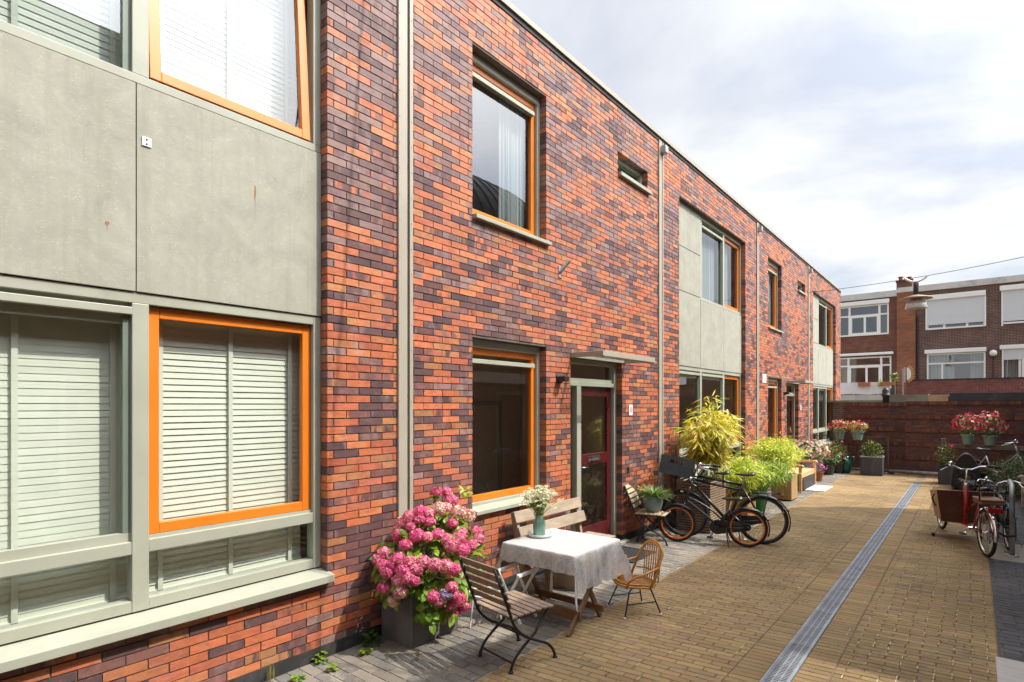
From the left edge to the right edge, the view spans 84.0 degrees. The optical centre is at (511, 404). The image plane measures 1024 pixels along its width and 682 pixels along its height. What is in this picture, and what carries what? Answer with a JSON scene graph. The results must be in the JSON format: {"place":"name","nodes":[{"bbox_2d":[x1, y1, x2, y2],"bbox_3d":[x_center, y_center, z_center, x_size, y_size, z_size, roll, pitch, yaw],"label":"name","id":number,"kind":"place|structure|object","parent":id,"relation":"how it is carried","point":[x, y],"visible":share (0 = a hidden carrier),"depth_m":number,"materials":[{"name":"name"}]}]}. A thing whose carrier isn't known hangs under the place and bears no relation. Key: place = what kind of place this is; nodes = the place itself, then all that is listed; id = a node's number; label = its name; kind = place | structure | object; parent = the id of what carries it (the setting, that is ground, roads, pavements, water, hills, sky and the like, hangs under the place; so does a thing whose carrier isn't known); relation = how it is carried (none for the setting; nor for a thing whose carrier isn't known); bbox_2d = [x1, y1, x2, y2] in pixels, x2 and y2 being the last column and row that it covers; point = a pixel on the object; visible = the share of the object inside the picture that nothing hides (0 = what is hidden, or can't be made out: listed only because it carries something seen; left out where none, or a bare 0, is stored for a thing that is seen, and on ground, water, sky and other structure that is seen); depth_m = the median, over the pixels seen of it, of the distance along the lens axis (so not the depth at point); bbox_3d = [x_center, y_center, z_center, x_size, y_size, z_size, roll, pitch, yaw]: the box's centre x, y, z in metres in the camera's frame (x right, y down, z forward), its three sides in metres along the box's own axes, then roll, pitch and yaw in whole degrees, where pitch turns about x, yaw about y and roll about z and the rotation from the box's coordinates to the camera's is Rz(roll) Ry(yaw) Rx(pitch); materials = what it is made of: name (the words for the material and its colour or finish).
{"place":"outdoors","nodes":[
{"label":"outdoors","id":0,"kind":"place"},
{"bbox_2d":[265,468,854,681],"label":"grey pavement","id":1,"kind":"structure","parent":0,"point":[554,629],"depth_m":5.08,"materials":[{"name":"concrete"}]},
{"bbox_2d":[361,629,382,645],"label":"weed","id":2,"kind":"object","parent":1,"relation":"on","point":[375,635],"visible":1,"depth_m":5.03,"materials":[{"name":"green plant"}]},
{"bbox_2d":[382,577,457,648],"bbox_3d":[-0.852,1.900,5.294,0.420,0.440,0.570,0,0,39],"label":"planter","id":3,"kind":"object","parent":1,"relation":"on","point":[400,625],"visible":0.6,"depth_m":5.04,"materials":[{"name":"concrete"}]},
{"bbox_2d":[369,485,488,634],"bbox_3d":[-0.671,1.366,5.290,0.835,1.218,1.340,0,0,39],"label":"hydrangea","id":4,"kind":"object","parent":3,"relation":"in","point":[440,601],"visible":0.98,"depth_m":5.01,"materials":[{"name":"pink plant"}]},
{"bbox_2d":[468,586,502,627],"bbox_3d":[-0.271,1.961,5.509,0.337,0.308,0.349,0,0,39],"label":"plant stand","id":5,"kind":"object","parent":1,"relation":"on","point":[476,597],"visible":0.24,"depth_m":5.41,"materials":[{"name":"white paint"}]},
{"bbox_2d":[458,556,556,673],"bbox_3d":[-0.033,1.685,4.743,0.689,0.869,0.502,0,0,-41],"label":"slatted folding chair","id":6,"kind":"object","parent":1,"relation":"on","point":[513,605],"visible":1,"depth_m":4.66,"materials":[{"name":"brown wood"}]},
{"bbox_2d":[496,563,538,624],"bbox_3d":[0.051,1.881,5.675,0.307,0.492,0.320,0,0,39],"label":"folded stool","id":7,"kind":"object","parent":1,"relation":"on","point":[533,571],"visible":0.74,"depth_m":5.68,"materials":[{"name":"white paint"}]},
{"bbox_2d":[508,564,603,636],"bbox_3d":[0.496,1.766,5.773,0.870,0.742,0.903,0,0,39],"label":"folding table","id":8,"kind":"object","parent":1,"relation":"on","point":[570,613],"visible":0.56,"depth_m":5.58,"materials":[{"name":"brown wood"}]},
{"bbox_2d":[495,528,631,613],"bbox_3d":[0.510,1.644,5.836,1.059,0.511,1.057,0,0,39],"label":"tablecloth","id":9,"kind":"object","parent":8,"relation":"on","point":[586,561],"visible":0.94,"depth_m":5.61,"materials":[{"name":"white fabric"}]},
{"bbox_2d":[527,530,552,537],"bbox_3d":[0.299,1.370,6.027,0.270,0.034,0.270,0,0,39],"label":"saucer","id":10,"kind":"object","parent":9,"relation":"on","point":[546,535],"visible":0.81,"depth_m":5.95,"materials":[{"name":"ceramic"}]},
{"bbox_2d":[533,514,545,535],"bbox_3d":[0.290,1.270,6.048,0.136,0.212,0.136,0,0,39],"label":"vase","id":11,"kind":"object","parent":10,"relation":"on","point":[539,525],"visible":0.94,"depth_m":6.00,"materials":[{"name":"green ceramic"}]},
{"bbox_2d":[519,485,563,515],"bbox_3d":[0.259,1.036,6.013,0.517,0.372,0.464,0,0,-26],"label":"bouquet","id":12,"kind":"object","parent":11,"relation":"in","point":[534,500],"visible":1,"depth_m":5.98,"materials":[{"name":"white plant"}]},
{"bbox_2d":[511,497,615,598],"bbox_3d":[0.637,1.674,6.886,0.623,0.904,1.400,0,0,39],"label":"garden bench","id":13,"kind":"object","parent":1,"relation":"on","point":[576,517],"visible":0.44,"depth_m":6.97,"materials":[{"name":"brown wood"}]},
{"bbox_2d":[554,572,574,590],"bbox_3d":[0.778,1.955,6.733,0.360,0.330,0.480,0,0,39],"label":"storage box","id":14,"kind":"object","parent":1,"relation":"on","point":[563,580],"visible":0.08,"depth_m":6.56,"materials":[{"name":"brown wood"}]},
{"bbox_2d":[622,546,655,562],"bbox_3d":[1.595,2.108,8.079,0.633,0.017,0.700,0,0,39],"label":"doormat","id":15,"kind":"object","parent":1,"relation":"on","point":[630,552],"visible":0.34,"depth_m":8.12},
{"bbox_2d":[624,484,671,545],"bbox_3d":[2.138,1.685,8.895,0.689,0.869,0.442,0,0,27],"label":"slatted folding chair","id":16,"kind":"object","parent":1,"relation":"on","point":[644,512],"visible":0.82,"depth_m":8.81,"materials":[{"name":"brown wood"}]},
{"bbox_2d":[643,496,662,512],"bbox_3d":[2.198,1.538,8.865,0.304,0.245,0.302,0,0,39],"label":"flower pot","id":17,"kind":"object","parent":16,"relation":"on","point":[653,504],"visible":0.81,"depth_m":8.75,"materials":[{"name":"grey ceramic"}]},
{"bbox_2d":[630,483,676,500],"bbox_3d":[2.215,1.361,8.860,0.815,0.266,0.758,0,0,17],"label":"potted plant","id":18,"kind":"object","parent":17,"relation":"in","point":[651,492],"visible":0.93,"depth_m":8.80,"materials":[{"name":"green plant"}]},
{"bbox_2d":[666,428,687,527],"bbox_3d":[2.860,1.254,10.008,0.399,1.733,0.736,0,0,39],"label":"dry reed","id":19,"kind":"object","parent":1,"relation":"on","point":[673,511],"visible":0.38,"depth_m":9.90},
{"bbox_2d":[676,476,725,532],"bbox_3d":[3.265,1.689,9.815,0.584,0.822,0.740,0,0,39],"label":"planter","id":20,"kind":"object","parent":1,"relation":"on","point":[715,495],"visible":0.57,"depth_m":9.57,"materials":[{"name":"brown wood"}]},
{"bbox_2d":[671,391,747,481],"bbox_3d":[3.442,0.535,9.987,1.357,1.636,1.588,0,0,8],"label":"bamboo","id":21,"kind":"object","parent":20,"relation":"in","point":[709,442],"visible":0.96,"depth_m":9.69,"materials":[{"name":"yellow plant"}]},
{"bbox_2d":[656,477,769,547],"bbox_3d":[3.042,1.610,8.675,1.634,1.025,0.578,0,-2,21],"label":"bicycle","id":22,"kind":"object","parent":1,"relation":"on","point":[722,526],"visible":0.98,"depth_m":8.60,"materials":[{"name":"metal"}]},
{"bbox_2d":[662,463,790,543],"bbox_3d":[3.300,1.515,8.926,1.936,1.215,0.578,0,-1,25],"label":"bicycle","id":23,"kind":"object","parent":1,"relation":"on","point":[762,497],"visible":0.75,"depth_m":8.83,"materials":[{"name":"metal"}]},
{"bbox_2d":[659,454,697,477],"bbox_3d":[2.687,0.993,9.181,0.528,0.290,0.382,10,-3,25],"label":"crate","id":24,"kind":"object","parent":23,"relation":"on","point":[672,468],"visible":0.99,"depth_m":9.01,"materials":[{"name":"black paint"}]},
{"bbox_2d":[726,493,755,515],"bbox_3d":[4.338,1.910,10.773,0.400,0.420,0.500,0,0,39],"label":"planter","id":25,"kind":"object","parent":1,"relation":"on","point":[737,505],"visible":0.31,"depth_m":10.65,"materials":[{"name":"wood"}]},
{"bbox_2d":[708,446,778,497],"bbox_3d":[4.368,1.233,10.864,1.419,1.083,1.892,0,0,39],"label":"bamboo","id":26,"kind":"object","parent":25,"relation":"in","point":[740,463],"visible":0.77,"depth_m":10.64,"materials":[{"name":"green plant"}]},
{"bbox_2d":[742,485,767,511],"bbox_3d":[4.889,1.855,11.485,0.550,0.530,0.546,0,0,39],"label":"planter","id":27,"kind":"object","parent":1,"relation":"on","point":[760,507],"visible":0.16,"depth_m":11.27,"materials":[{"name":"green plastic"}]},
{"bbox_2d":[731,456,804,491],"bbox_3d":[4.978,1.376,11.337,1.554,0.734,1.990,0,0,39],"label":"bamboo","id":28,"kind":"object","parent":27,"relation":"in","point":[777,477],"visible":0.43,"depth_m":11.10,"materials":[{"name":"green plant"}]},
{"bbox_2d":[771,473,796,500],"bbox_3d":[6.139,1.830,12.821,0.420,0.580,0.550,0,0,39],"label":"planter","id":29,"kind":"object","parent":1,"relation":"on","point":[789,490],"visible":0.52,"depth_m":12.60,"materials":[{"name":"wood"}]},
{"bbox_2d":[738,428,812,474],"bbox_3d":[6.024,1.046,12.998,1.511,1.209,2.523,0,0,39],"label":"bamboo","id":30,"kind":"object","parent":29,"relation":"in","point":[784,452],"visible":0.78,"depth_m":12.54,"materials":[{"name":"green plant"}]},
{"bbox_2d":[787,460,817,492],"bbox_3d":[7.331,1.685,14.558,0.602,0.870,1.650,0,0,39],"label":"garden bench","id":31,"kind":"object","parent":1,"relation":"on","point":[805,471],"visible":0.45,"depth_m":14.55,"materials":[{"name":"brown wood"}]},
{"bbox_2d":[797,474,813,489],"bbox_3d":[7.416,1.960,14.554,0.340,0.280,1.250,0,0,39],"label":"storage box","id":32,"kind":"object","parent":1,"relation":"on","point":[807,481],"visible":0.47,"depth_m":14.30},
{"bbox_2d":[799,459,814,467],"bbox_3d":[8.750,1.870,16.851,0.509,0.500,0.504,0,0,39],"label":"flower pot","id":33,"kind":"object","parent":1,"relation":"on","point":[806,464],"visible":0.25,"depth_m":16.67,"materials":[{"name":"beige ceramic"}]},
{"bbox_2d":[792,438,830,464],"bbox_3d":[8.768,1.407,16.856,1.176,0.874,1.148,0,0,-17],"label":"hydrangea","id":34,"kind":"object","parent":33,"relation":"in","point":[814,449],"visible":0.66,"depth_m":16.61,"materials":[{"name":"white plant"}]},
{"bbox_2d":[805,485,832,491],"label":"floor tiles","id":35,"kind":"object","parent":1,"relation":"on","point":[821,488],"visible":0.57,"depth_m":14.31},
{"bbox_2d":[822,462,835,474],"bbox_3d":[9.644,1.940,17.349,0.424,0.360,0.420,0,0,39],"label":"flower pot","id":36,"kind":"object","parent":1,"relation":"on","point":[829,470],"visible":0.81,"depth_m":17.21,"materials":[{"name":"ceramic"}]},
{"bbox_2d":[818,442,844,467],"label":"geranium","id":37,"kind":"object","parent":36,"relation":"in","point":[834,459],"visible":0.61,"depth_m":17.22,"materials":[{"name":"green plant"}]},
{"bbox_2d":[842,456,854,472],"bbox_3d":[10.426,1.853,17.702,0.340,0.535,0.278,0,0,6],"label":"watering jug","id":38,"kind":"object","parent":1,"relation":"on","point":[847,467],"visible":0.91,"depth_m":17.60,"materials":[{"name":"green plastic"}]},
{"bbox_2d":[814,435,888,473],"bbox_3d":[10.797,1.550,18.152,2.060,1.140,0.040,0,0,39],"label":"wire fence","id":39,"kind":"object","parent":1,"relation":"on","point":[887,455],"visible":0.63,"depth_m":18.08,"materials":[{"name":"metal"}]},
{"bbox_2d":[834,430,845,438],"bbox_3d":[10.521,0.960,18.273,0.339,0.280,0.336,0,0,39],"label":"flower pot","id":40,"kind":"object","parent":39,"relation":"on","point":[839,434],"visible":0.97,"depth_m":18.16,"materials":[{"name":"green ceramic"}]},
{"bbox_2d":[828,419,849,432],"bbox_3d":[10.528,0.683,18.281,0.666,0.490,0.701,0,0,39],"label":"red begonia","id":41,"kind":"object","parent":40,"relation":"in","point":[836,423],"visible":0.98,"depth_m":18.14,"materials":[{"name":"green plant"}]},
{"bbox_2d":[852,431,863,439],"bbox_3d":[10.910,0.965,17.958,0.360,0.270,0.357,0,0,39],"label":"flower pot","id":42,"kind":"object","parent":39,"relation":"on","point":[856,435],"visible":0.97,"depth_m":17.84,"materials":[{"name":"green plastic"}]},
{"bbox_2d":[847,420,869,431],"bbox_3d":[10.909,0.698,17.940,0.615,0.457,0.619,0,0,39],"label":"red begonia","id":43,"kind":"object","parent":42,"relation":"in","point":[857,426],"visible":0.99,"depth_m":17.88,"materials":[{"name":"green plant"}]},
{"bbox_2d":[476,460,1023,681],"bbox_3d":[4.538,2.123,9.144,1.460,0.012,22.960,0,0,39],"label":"yellow paving","id":44,"kind":"structure","parent":0,"point":[760,583],"depth_m":5.93,"materials":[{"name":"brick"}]},
{"bbox_2d":[606,539,663,619],"bbox_3d":[1.272,1.761,5.855,0.473,0.718,0.524,0,0,-17],"label":"rattan armchair","id":45,"kind":"object","parent":44,"relation":"on","point":[634,582],"visible":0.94,"depth_m":5.82,"materials":[{"name":"brown wicker"}]},
{"bbox_2d":[511,492,996,681],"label":"joint moss","id":46,"kind":"object","parent":44,"relation":"on","point":[840,618],"visible":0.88,"depth_m":6.04,"materials":[{"name":"green plant"}]},
{"bbox_2d":[759,482,921,681],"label":"drain channel","id":47,"kind":"object","parent":44,"relation":"on","point":[787,664],"visible":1,"depth_m":5.92,"materials":[{"name":"metal"}]},
{"bbox_2d":[860,455,884,475],"bbox_3d":[10.936,1.833,17.267,0.590,0.575,0.520,0,0,39],"label":"planter","id":48,"kind":"object","parent":44,"relation":"on","point":[871,465],"visible":0.95,"depth_m":17.08,"materials":[{"name":"concrete"}]},
{"bbox_2d":[860,439,883,456],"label":"green shrub","id":49,"kind":"object","parent":48,"relation":"in","point":[874,449],"visible":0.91,"depth_m":17.24,"materials":[{"name":"green plant"}]},
{"bbox_2d":[840,276,915,394],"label":"flats","id":50,"kind":"structure","parent":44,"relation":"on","point":[878,335],"depth_m":30.62,"materials":[{"name":"red brick"}]},
{"bbox_2d":[840,303,888,336],"bbox_3d":[19.086,-4.580,30.891,2.310,1.640,0.170,0,0,39],"label":"window","id":51,"kind":"structure","parent":50,"relation":"in","point":[879,313],"depth_m":30.68,"materials":[{"name":"white plastic"}]},
{"bbox_2d":[851,315,877,334],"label":"window","id":52,"kind":"structure","parent":50,"relation":"in","point":[864,317],"depth_m":30.81,"materials":[{"name":"white plastic"}]},
{"bbox_2d":[849,366,879,382],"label":"window","id":53,"kind":"structure","parent":50,"relation":"in","point":[866,367],"depth_m":30.79,"materials":[{"name":"white plastic"}]},
{"bbox_2d":[840,356,890,387],"bbox_3d":[19.179,-1.740,30.919,2.420,1.720,0.330,0,0,39],"label":"window","id":54,"kind":"structure","parent":50,"relation":"in","point":[845,364],"depth_m":31.26,"materials":[{"name":"white plastic"}]},
{"bbox_2d":[840,381,903,399],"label":"roof terrace","id":55,"kind":"structure","parent":50,"relation":"attached to","point":[853,388],"depth_m":28.23,"materials":[{"name":"metal"}]},
{"bbox_2d":[902,365,914,382],"bbox_3d":[18.874,-1.478,27.066,0.112,0.870,0.529,0,0,-37],"label":"sun ornament","id":56,"kind":"object","parent":55,"relation":"on","point":[909,373],"visible":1,"depth_m":27.07,"materials":[{"name":"metal"}]},
{"bbox_2d":[906,377,1023,394],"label":"parapet wall","id":57,"kind":"structure","parent":55,"relation":"attached to","point":[965,385],"depth_m":25.80,"materials":[{"name":"brick"}]},
{"bbox_2d":[813,394,949,459],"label":"shed","id":58,"kind":"structure","parent":44,"relation":"on","point":[838,408],"depth_m":20.92,"materials":[{"name":"brown brick"}]},
{"bbox_2d":[898,274,1023,378],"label":"flats","id":59,"kind":"structure","parent":44,"relation":"on","point":[970,328],"depth_m":28.03,"materials":[{"name":"brown brick"}]},
{"bbox_2d":[927,301,983,329],"bbox_3d":[22.138,-4.605,28.416,2.290,1.550,0.170,0,0,39],"label":"window","id":60,"kind":"structure","parent":59,"relation":"in","point":[944,325],"depth_m":28.41,"materials":[{"name":"white plastic"}]},
{"bbox_2d":[927,352,985,378],"bbox_3d":[22.196,-1.740,28.472,2.310,1.720,0.330,0,0,39],"label":"window","id":61,"kind":"structure","parent":59,"relation":"in","point":[939,366],"depth_m":28.70,"materials":[{"name":"white plastic"}]},
{"bbox_2d":[1002,349,1020,376],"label":"window","id":62,"kind":"structure","parent":59,"relation":"in","point":[1010,368],"depth_m":27.24,"materials":[{"name":"white plastic"}]},
{"bbox_2d":[950,392,1023,403],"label":"garage","id":63,"kind":"structure","parent":44,"relation":"on","point":[1013,396],"depth_m":19.07,"materials":[{"name":"brown brick"}]},
{"bbox_2d":[995,656,1023,681],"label":"concrete slab","id":64,"kind":"structure","parent":44,"relation":"on","point":[1008,670],"depth_m":4.53,"materials":[{"name":"grey concrete"}]},
{"bbox_2d":[509,0,1023,295],"label":"sky","id":65,"kind":"structure","parent":0,"point":[882,141],"materials":[{"name":"white"}]},
{"bbox_2d":[723,474,918,681],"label":"yellow paving","id":66,"kind":"structure","parent":0,"point":[758,660],"depth_m":5.96,"materials":[{"name":"brick"}]},
{"bbox_2d":[792,475,935,681],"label":"yellow paving","id":67,"kind":"structure","parent":0,"point":[852,609],"depth_m":5.98,"materials":[{"name":"brick"}]},
{"bbox_2d":[829,476,997,681],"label":"yellow paving","id":68,"kind":"structure","parent":0,"point":[927,653],"depth_m":5.70,"materials":[{"name":"brick"}]},
{"bbox_2d":[938,464,954,484],"bbox_3d":[11.738,1.860,15.233,0.520,0.520,0.450,0,0,39],"label":"planter","id":69,"kind":"object","parent":68,"relation":"on","point":[945,476],"visible":0.52,"depth_m":15.12,"materials":[{"name":"metal"}]},
{"bbox_2d":[934,444,957,464],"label":"green shrub","id":70,"kind":"object","parent":69,"relation":"on","point":[943,456],"visible":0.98,"depth_m":15.26,"materials":[{"name":"green plant"}]},
{"bbox_2d":[951,453,980,490],"bbox_3d":[11.370,1.665,14.238,0.588,0.909,0.660,0,0,39],"label":"bike trailer","id":71,"kind":"object","parent":68,"relation":"on","point":[966,461],"visible":0.74,"depth_m":14.08,"materials":[{"name":"black fabric"}]},
{"bbox_2d":[930,461,1016,556],"bbox_3d":[6.990,1.490,8.819,0.762,1.259,2.586,0,0,22],"label":"cargo bicycle","id":72,"kind":"object","parent":68,"relation":"on","point":[966,507],"visible":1,"depth_m":8.67,"materials":[{"name":"brown metal"}]},
{"bbox_2d":[981,480,1023,661],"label":"dark pavement","id":73,"kind":"structure","parent":0,"point":[1012,649],"depth_m":6.27,"materials":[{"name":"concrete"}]},
{"bbox_2d":[889,469,1020,480],"bbox_3d":[13.228,2.046,16.117,4.280,0.149,0.100,0,0,39],"label":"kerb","id":74,"kind":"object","parent":73,"relation":"on","point":[892,471],"visible":0.47,"depth_m":17.03,"materials":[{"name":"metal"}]},
{"bbox_2d":[941,438,1023,469],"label":"timber rail","id":75,"kind":"object","parent":73,"relation":"on","point":[991,447],"visible":0.42,"depth_m":15.11,"materials":[{"name":"brown wood"}]},
{"bbox_2d":[960,434,974,444],"bbox_3d":[12.254,0.925,15.297,0.307,0.270,0.304,0,0,39],"label":"flower pot","id":76,"kind":"object","parent":75,"relation":"on","point":[967,439],"visible":0.98,"depth_m":15.21,"materials":[{"name":"ceramic"}]},
{"bbox_2d":[951,412,985,435],"bbox_3d":[12.270,0.549,15.299,0.742,0.731,0.729,0,0,39],"label":"red begonia","id":77,"kind":"object","parent":76,"relation":"in","point":[960,426],"visible":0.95,"depth_m":15.23,"materials":[{"name":"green plant"}]},
{"bbox_2d":[982,435,997,444],"bbox_3d":[12.611,0.930,15.008,0.329,0.260,0.325,0,0,39],"label":"flower pot","id":78,"kind":"object","parent":75,"relation":"on","point":[990,440],"visible":0.96,"depth_m":14.92,"materials":[{"name":"green plastic"}]},
{"bbox_2d":[973,410,1009,437],"bbox_3d":[12.603,0.530,14.985,0.798,0.781,0.777,0,0,39],"label":"red begonia","id":79,"kind":"object","parent":78,"relation":"in","point":[996,421],"visible":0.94,"depth_m":14.93,"materials":[{"name":"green plant"}]},
{"bbox_2d":[958,439,1022,490],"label":"bicycle","id":80,"kind":"object","parent":73,"relation":"on","point":[979,462],"visible":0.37,"depth_m":14.27,"materials":[{"name":"black metal"}]},
{"bbox_2d":[988,541,1023,562],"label":"concrete slab","id":81,"kind":"structure","parent":73,"relation":"on","point":[999,554],"depth_m":8.11,"materials":[{"name":"grey concrete"}]},
{"bbox_2d":[976,477,1023,549],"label":"bicycle","id":82,"kind":"object","parent":81,"relation":"on","point":[1002,520],"visible":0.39,"depth_m":8.55,"materials":[{"name":"black metal"}]},
{"bbox_2d":[1005,479,1018,556],"bbox_3d":[7.256,1.610,8.276,0.150,1.020,0.903,0,0,39],"label":"bike rack","id":83,"kind":"object","parent":81,"relation":"on","point":[1011,500],"visible":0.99,"depth_m":7.97,"materials":[{"name":"metal"}]},
{"label":"ground","id":84,"kind":"structure","parent":0,"visible":0},
{"bbox_2d":[0,0,396,681],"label":"terrace house","id":85,"kind":"structure","parent":84,"relation":"on","point":[198,340],"depth_m":4.16,"materials":[{"name":"brick"}]},
{"bbox_2d":[0,0,320,153],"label":"window","id":86,"kind":"structure","parent":85,"relation":"in","point":[168,47],"depth_m":4.37,"materials":[{"name":"white glass"}]},
{"bbox_2d":[0,274,333,672],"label":"window","id":87,"kind":"structure","parent":85,"relation":"in","point":[150,457],"depth_m":3.84,"materials":[{"name":"white glass"}]},
{"bbox_2d":[397,0,757,599],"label":"terrace house","id":88,"kind":"structure","parent":84,"relation":"on","point":[576,277],"depth_m":7.63,"materials":[{"name":"brick"}]},
{"bbox_2d":[472,339,544,515],"bbox_3d":[-0.034,0.231,6.793,0.247,1.942,1.430,0,0,39],"label":"window","id":89,"kind":"structure","parent":88,"relation":"in","point":[484,503],"depth_m":7.03,"materials":[{"name":"orange wood"}]},
{"bbox_2d":[472,52,551,245],"bbox_3d":[-0.084,-2.989,6.833,0.376,1.902,1.430,0,0,39],"label":"window","id":90,"kind":"structure","parent":88,"relation":"in","point":[514,100],"depth_m":7.13,"materials":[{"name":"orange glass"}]},
{"bbox_2d":[581,387,611,534],"bbox_3d":[1.252,0.908,8.499,0.111,2.345,0.944,0,0,39],"label":"door","id":91,"kind":"structure","parent":88,"relation":"in","point":[604,527],"depth_m":8.77,"materials":[{"name":"red paint"}]},
{"bbox_2d":[618,157,651,194],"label":"window","id":92,"kind":"structure","parent":88,"relation":"in","point":[636,180],"depth_m":9.23,"materials":[{"name":"grey glass"}]},
{"bbox_2d":[679,366,740,479],"bbox_3d":[4.301,0.365,12.129,0.275,2.230,3.980,0,0,39],"label":"window","id":93,"kind":"structure","parent":88,"relation":"in","point":[698,374],"depth_m":12.47,"materials":[{"name":"grey wood"}]},
{"bbox_2d":[700,216,740,314],"bbox_3d":[4.595,-3.015,12.721,0.228,1.730,2.650,0,0,39],"label":"window","id":94,"kind":"structure","parent":88,"relation":"in","point":[707,236],"depth_m":12.68,"materials":[{"name":"grey glass"}]},
{"bbox_2d":[756,218,840,470],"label":"terrace house","id":95,"kind":"structure","parent":84,"relation":"on","point":[798,347],"depth_m":17.54,"materials":[{"name":"brick"}]},
{"bbox_2d":[768,378,777,445],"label":"window","id":96,"kind":"structure","parent":95,"relation":"in","point":[771,381],"depth_m":16.19,"materials":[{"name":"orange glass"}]},
{"bbox_2d":[768,261,783,332],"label":"window","id":97,"kind":"structure","parent":95,"relation":"in","point":[772,269],"depth_m":16.19,"materials":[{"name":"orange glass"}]},
{"bbox_2d":[787,396,791,468],"bbox_3d":[8.468,0.908,17.427,0.075,2.345,0.944,0,0,39],"label":"door","id":98,"kind":"structure","parent":95,"relation":"in","point":[789,398],"depth_m":17.70,"materials":[{"name":"red paint"}]},
{"bbox_2d":[813,384,833,445],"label":"window","id":99,"kind":"structure","parent":95,"relation":"in","point":[816,387],"depth_m":21.56,"materials":[{"name":"grey glass"}]},
{"bbox_2d":[818,298,832,350],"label":"window","id":100,"kind":"structure","parent":95,"relation":"in","point":[825,306],"depth_m":21.64,"materials":[{"name":"orange glass"}]},
{"bbox_2d":[843,403,905,471],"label":"garden wall","id":101,"kind":"structure","parent":84,"relation":"on","point":[885,420],"depth_m":18.13,"materials":[{"name":"brick"}]},
{"bbox_2d":[906,401,1023,480],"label":"garden wall","id":102,"kind":"structure","parent":84,"relation":"on","point":[929,424],"depth_m":16.78,"materials":[{"name":"brick"}]},
{"bbox_2d":[983,454,1023,499],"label":"rosemary bush","id":103,"kind":"object","parent":84,"relation":"on","point":[1003,474],"visible":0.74,"depth_m":12.94,"materials":[{"name":"green plant"}]},
{"bbox_3d":[13.867,-1.030,14.222,0.095,6.300,0.100,0,0,39],"label":"cable mast","id":104,"kind":"object","parent":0,"visible":0},
{"bbox_2d":[809,257,1021,309],"bbox_3d":[11.812,-3.371,16.534,0.808,1.132,6.039,0,0,-34],"label":"hanging street lamp","id":105,"kind":"object","parent":104,"relation":"hanging from","point":[915,301],"visible":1,"depth_m":16.51,"materials":[{"name":"metal"}]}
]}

